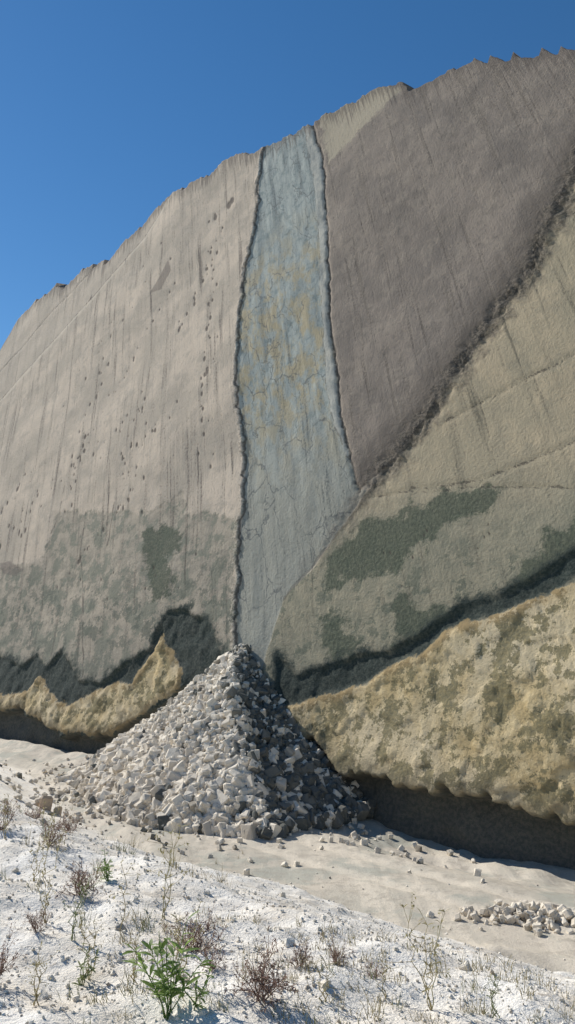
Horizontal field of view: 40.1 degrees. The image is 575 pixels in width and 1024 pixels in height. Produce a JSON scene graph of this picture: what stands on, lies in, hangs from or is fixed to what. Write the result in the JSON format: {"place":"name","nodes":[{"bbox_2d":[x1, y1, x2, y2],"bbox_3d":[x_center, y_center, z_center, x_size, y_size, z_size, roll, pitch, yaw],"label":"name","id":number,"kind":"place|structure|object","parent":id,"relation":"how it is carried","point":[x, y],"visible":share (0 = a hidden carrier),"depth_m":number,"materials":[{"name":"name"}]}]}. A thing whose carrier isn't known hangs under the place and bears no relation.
{"place":"outdoors","nodes":[
{"label":"outdoors","id":0,"kind":"place"},
{"bbox_2d":[0,807,549,1023],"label":"green grass","id":1,"kind":"structure","parent":0,"point":[81,916],"depth_m":3.51,"materials":[{"name":"green plant"}]},
{"bbox_2d":[0,738,574,1023],"bbox_3d":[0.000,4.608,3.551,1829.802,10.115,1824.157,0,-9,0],"label":"ground","id":2,"kind":"structure","parent":0,"point":[356,868],"depth_m":4.90,"materials":[{"name":"beige sand"}]},
{"bbox_2d":[0,794,11,838],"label":"weed stalk","id":3,"kind":"object","parent":2,"relation":"on","point":[4,810],"visible":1,"depth_m":6.02,"materials":[{"name":"plant"}]},
{"bbox_2d":[0,799,18,830],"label":"dry shrub","id":4,"kind":"object","parent":2,"relation":"on","point":[13,816],"visible":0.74,"depth_m":6.30,"materials":[{"name":"brown plant"}]},
{"bbox_2d":[0,922,27,978],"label":"dry shrub","id":5,"kind":"object","parent":2,"relation":"on","point":[2,964],"visible":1,"depth_m":3.33,"materials":[{"name":"brown plant"}]},
{"bbox_2d":[18,799,46,819],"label":"dry shrub","id":6,"kind":"object","parent":2,"relation":"on","point":[32,812],"visible":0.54,"depth_m":9.07,"materials":[{"name":"brown plant"}]},
{"bbox_2d":[21,909,51,934],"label":"dry shrub","id":7,"kind":"object","parent":2,"relation":"on","point":[33,923],"visible":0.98,"depth_m":3.92,"materials":[{"name":"brown plant"}]},
{"bbox_2d":[24,832,56,880],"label":"weed stalk","id":8,"kind":"object","parent":2,"relation":"on","point":[36,861],"visible":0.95,"depth_m":5.01,"materials":[{"name":"plant"}]},
{"bbox_2d":[27,867,54,922],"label":"weed stalk","id":9,"kind":"object","parent":2,"relation":"on","point":[47,904],"visible":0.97,"depth_m":4.23,"materials":[{"name":"plant"}]},
{"bbox_2d":[25,941,61,1005],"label":"weed stalk","id":10,"kind":"object","parent":2,"relation":"on","point":[36,995],"visible":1,"depth_m":3.16,"materials":[{"name":"plant"}]},
{"bbox_2d":[28,798,65,847],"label":"weed stalk","id":11,"kind":"object","parent":2,"relation":"on","point":[43,810],"visible":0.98,"depth_m":5.72,"materials":[{"name":"plant"}]},
{"bbox_2d":[33,795,61,815],"bbox_3d":[-10.328,12.530,33.618,1.358,0.942,0.582,-1,-9,10],"label":"boulder","id":12,"kind":"object","parent":2,"relation":"on","point":[48,800],"visible":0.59,"depth_m":33.50,"materials":[{"name":"stone"}]},
{"bbox_2d":[35,828,67,887],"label":"weed stalk","id":13,"kind":"object","parent":2,"relation":"on","point":[48,845],"visible":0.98,"depth_m":4.73,"materials":[{"name":"plant"}]},
{"bbox_2d":[35,816,77,847],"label":"dry shrub","id":14,"kind":"object","parent":2,"relation":"on","point":[54,833],"visible":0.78,"depth_m":5.93,"materials":[{"name":"brown plant"}]},
{"bbox_2d":[50,810,89,831],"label":"dry shrub","id":15,"kind":"object","parent":2,"relation":"on","point":[69,825],"visible":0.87,"depth_m":7.22,"materials":[{"name":"brown plant"}]},
{"bbox_2d":[55,858,106,896],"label":"dry shrub","id":16,"kind":"object","parent":2,"relation":"on","point":[78,878],"visible":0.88,"depth_m":4.59,"materials":[{"name":"brown plant"}]},
{"bbox_2d":[63,876,100,940],"bbox_3d":[-1.030,1.955,3.864,0.172,0.302,0.134,-4,-10,27],"label":"weed stalk","id":17,"kind":"object","parent":2,"relation":"on","point":[77,907],"visible":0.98,"depth_m":3.85,"materials":[{"name":"green plant"}]},
{"bbox_2d":[71,943,99,985],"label":"leafy weed","id":18,"kind":"object","parent":2,"relation":"on","point":[82,977],"visible":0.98,"depth_m":3.45,"materials":[{"name":"green plant"}]},
{"bbox_2d":[75,910,103,979],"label":"weed stalk","id":19,"kind":"object","parent":2,"relation":"on","point":[84,937],"visible":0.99,"depth_m":3.50,"materials":[{"name":"plant"}]},
{"bbox_2d":[95,849,113,881],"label":"leafy weed","id":20,"kind":"object","parent":2,"relation":"on","point":[106,869],"visible":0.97,"depth_m":4.94,"materials":[{"name":"green plant"}]},
{"bbox_2d":[109,856,143,932],"bbox_3d":[-0.788,1.908,3.873,0.166,0.428,0.112,-5,-10,31],"label":"weed stalk","id":21,"kind":"object","parent":2,"relation":"on","point":[124,891],"visible":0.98,"depth_m":3.92,"materials":[{"name":"plant"}]},
{"bbox_2d":[125,927,142,984],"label":"weed stalk","id":22,"kind":"object","parent":2,"relation":"on","point":[135,944],"visible":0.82,"depth_m":3.35,"materials":[{"name":"plant"}]},
{"bbox_2d":[142,825,189,918],"bbox_3d":[-0.652,1.951,4.271,0.248,0.510,0.215,0,-9,0],"label":"weed stalk","id":23,"kind":"object","parent":2,"relation":"on","point":[165,878],"visible":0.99,"depth_m":4.26,"materials":[{"name":"plant"}]},
{"bbox_2d":[122,910,215,1020],"bbox_3d":[-0.472,1.801,3.076,0.387,0.387,0.262,0,-9,0],"label":"leafy weed","id":24,"kind":"object","parent":2,"relation":"on","point":[167,990],"visible":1,"depth_m":3.06,"materials":[{"name":"green plant"}]},
{"bbox_2d":[159,898,204,976],"bbox_3d":[-0.443,1.834,3.361,0.176,0.345,0.152,7,-11,-39],"label":"weed stalk","id":25,"kind":"object","parent":2,"relation":"on","point":[186,939],"visible":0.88,"depth_m":3.36,"materials":[{"name":"plant"}]},
{"bbox_2d":[166,960,213,1009],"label":"leafy weed","id":26,"kind":"object","parent":2,"relation":"on","point":[202,992],"visible":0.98,"depth_m":3.07,"materials":[{"name":"green plant"}]},
{"bbox_2d":[161,902,225,952],"bbox_3d":[-0.442,2.060,3.849,0.258,0.265,0.303,-4,-9,24],"label":"dry shrub","id":27,"kind":"object","parent":2,"relation":"on","point":[198,942],"visible":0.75,"depth_m":3.85,"materials":[{"name":"brown plant"}]},
{"bbox_2d":[194,939,227,971],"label":"dry shrub","id":28,"kind":"object","parent":2,"relation":"on","point":[213,957],"visible":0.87,"depth_m":3.48,"materials":[{"name":"brown plant"}]},
{"bbox_2d":[0,643,481,878],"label":"rubble pile","id":29,"kind":"object","parent":2,"relation":"on","point":[221,746],"visible":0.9,"depth_m":35.51,"materials":[{"name":"stone"}]},
{"bbox_2d":[220,925,298,1013],"bbox_3d":[-0.062,1.886,3.204,0.276,0.298,0.337,-8,-12,43],"label":"dry shrub","id":30,"kind":"object","parent":2,"relation":"on","point":[256,980],"visible":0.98,"depth_m":3.18,"materials":[{"name":"brown plant"}]},
{"bbox_2d":[0,46,574,869],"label":"rock wall","id":31,"kind":"structure","parent":2,"relation":"on","point":[296,412],"depth_m":47.40,"materials":[{"name":"grey stone"}]},
{"bbox_2d":[0,784,574,1023],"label":"scattered stones","id":32,"kind":"object","parent":2,"relation":"on","point":[44,995],"visible":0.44,"depth_m":3.89,"materials":[{"name":"grey stone"}]},
{"bbox_2d":[0,788,574,1023],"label":"dry grass","id":33,"kind":"structure","parent":2,"relation":"on","point":[372,1008],"depth_m":3.70,"materials":[{"name":"plant"}]},
{"bbox_2d":[285,937,315,967],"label":"dry shrub","id":34,"kind":"object","parent":2,"relation":"on","point":[301,954],"visible":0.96,"depth_m":3.57,"materials":[{"name":"brown plant"}]},
{"bbox_2d":[303,954,344,1001],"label":"weed stalk","id":35,"kind":"object","parent":2,"relation":"on","point":[327,967],"visible":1,"depth_m":3.24,"materials":[{"name":"plant"}]},
{"bbox_2d":[327,934,357,964],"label":"dry shrub","id":36,"kind":"object","parent":2,"relation":"on","point":[335,956],"visible":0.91,"depth_m":3.68,"materials":[{"name":"brown plant"}]},
{"bbox_2d":[359,959,387,979],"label":"dry shrub","id":37,"kind":"object","parent":2,"relation":"on","point":[376,970],"visible":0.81,"depth_m":3.58,"materials":[{"name":"brown plant"}]},
{"bbox_2d":[360,952,404,997],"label":"weed stalk","id":38,"kind":"object","parent":2,"relation":"on","point":[384,975],"visible":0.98,"depth_m":3.44,"materials":[{"name":"plant"}]},
{"bbox_2d":[378,894,450,1009],"bbox_3d":[0.571,1.907,3.371,0.330,0.452,0.280,-4,-10,27],"label":"weed stalk","id":39,"kind":"object","parent":2,"relation":"on","point":[429,972],"visible":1,"depth_m":3.33,"materials":[{"name":"plant"}]},
{"bbox_2d":[484,974,506,1017],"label":"weed stalk","id":40,"kind":"object","parent":2,"relation":"on","point":[492,996],"visible":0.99,"depth_m":3.27,"materials":[{"name":"green plant"}]},
{"bbox_2d":[426,899,574,936],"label":"stone heap","id":41,"kind":"object","parent":2,"relation":"on","point":[536,917],"visible":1,"depth_m":22.01,"materials":[{"name":"stone"}]},
{"bbox_2d":[0,0,574,348],"label":"sky","id":42,"kind":"structure","parent":0,"point":[109,109],"materials":[{"name":"blue"}]}
]}

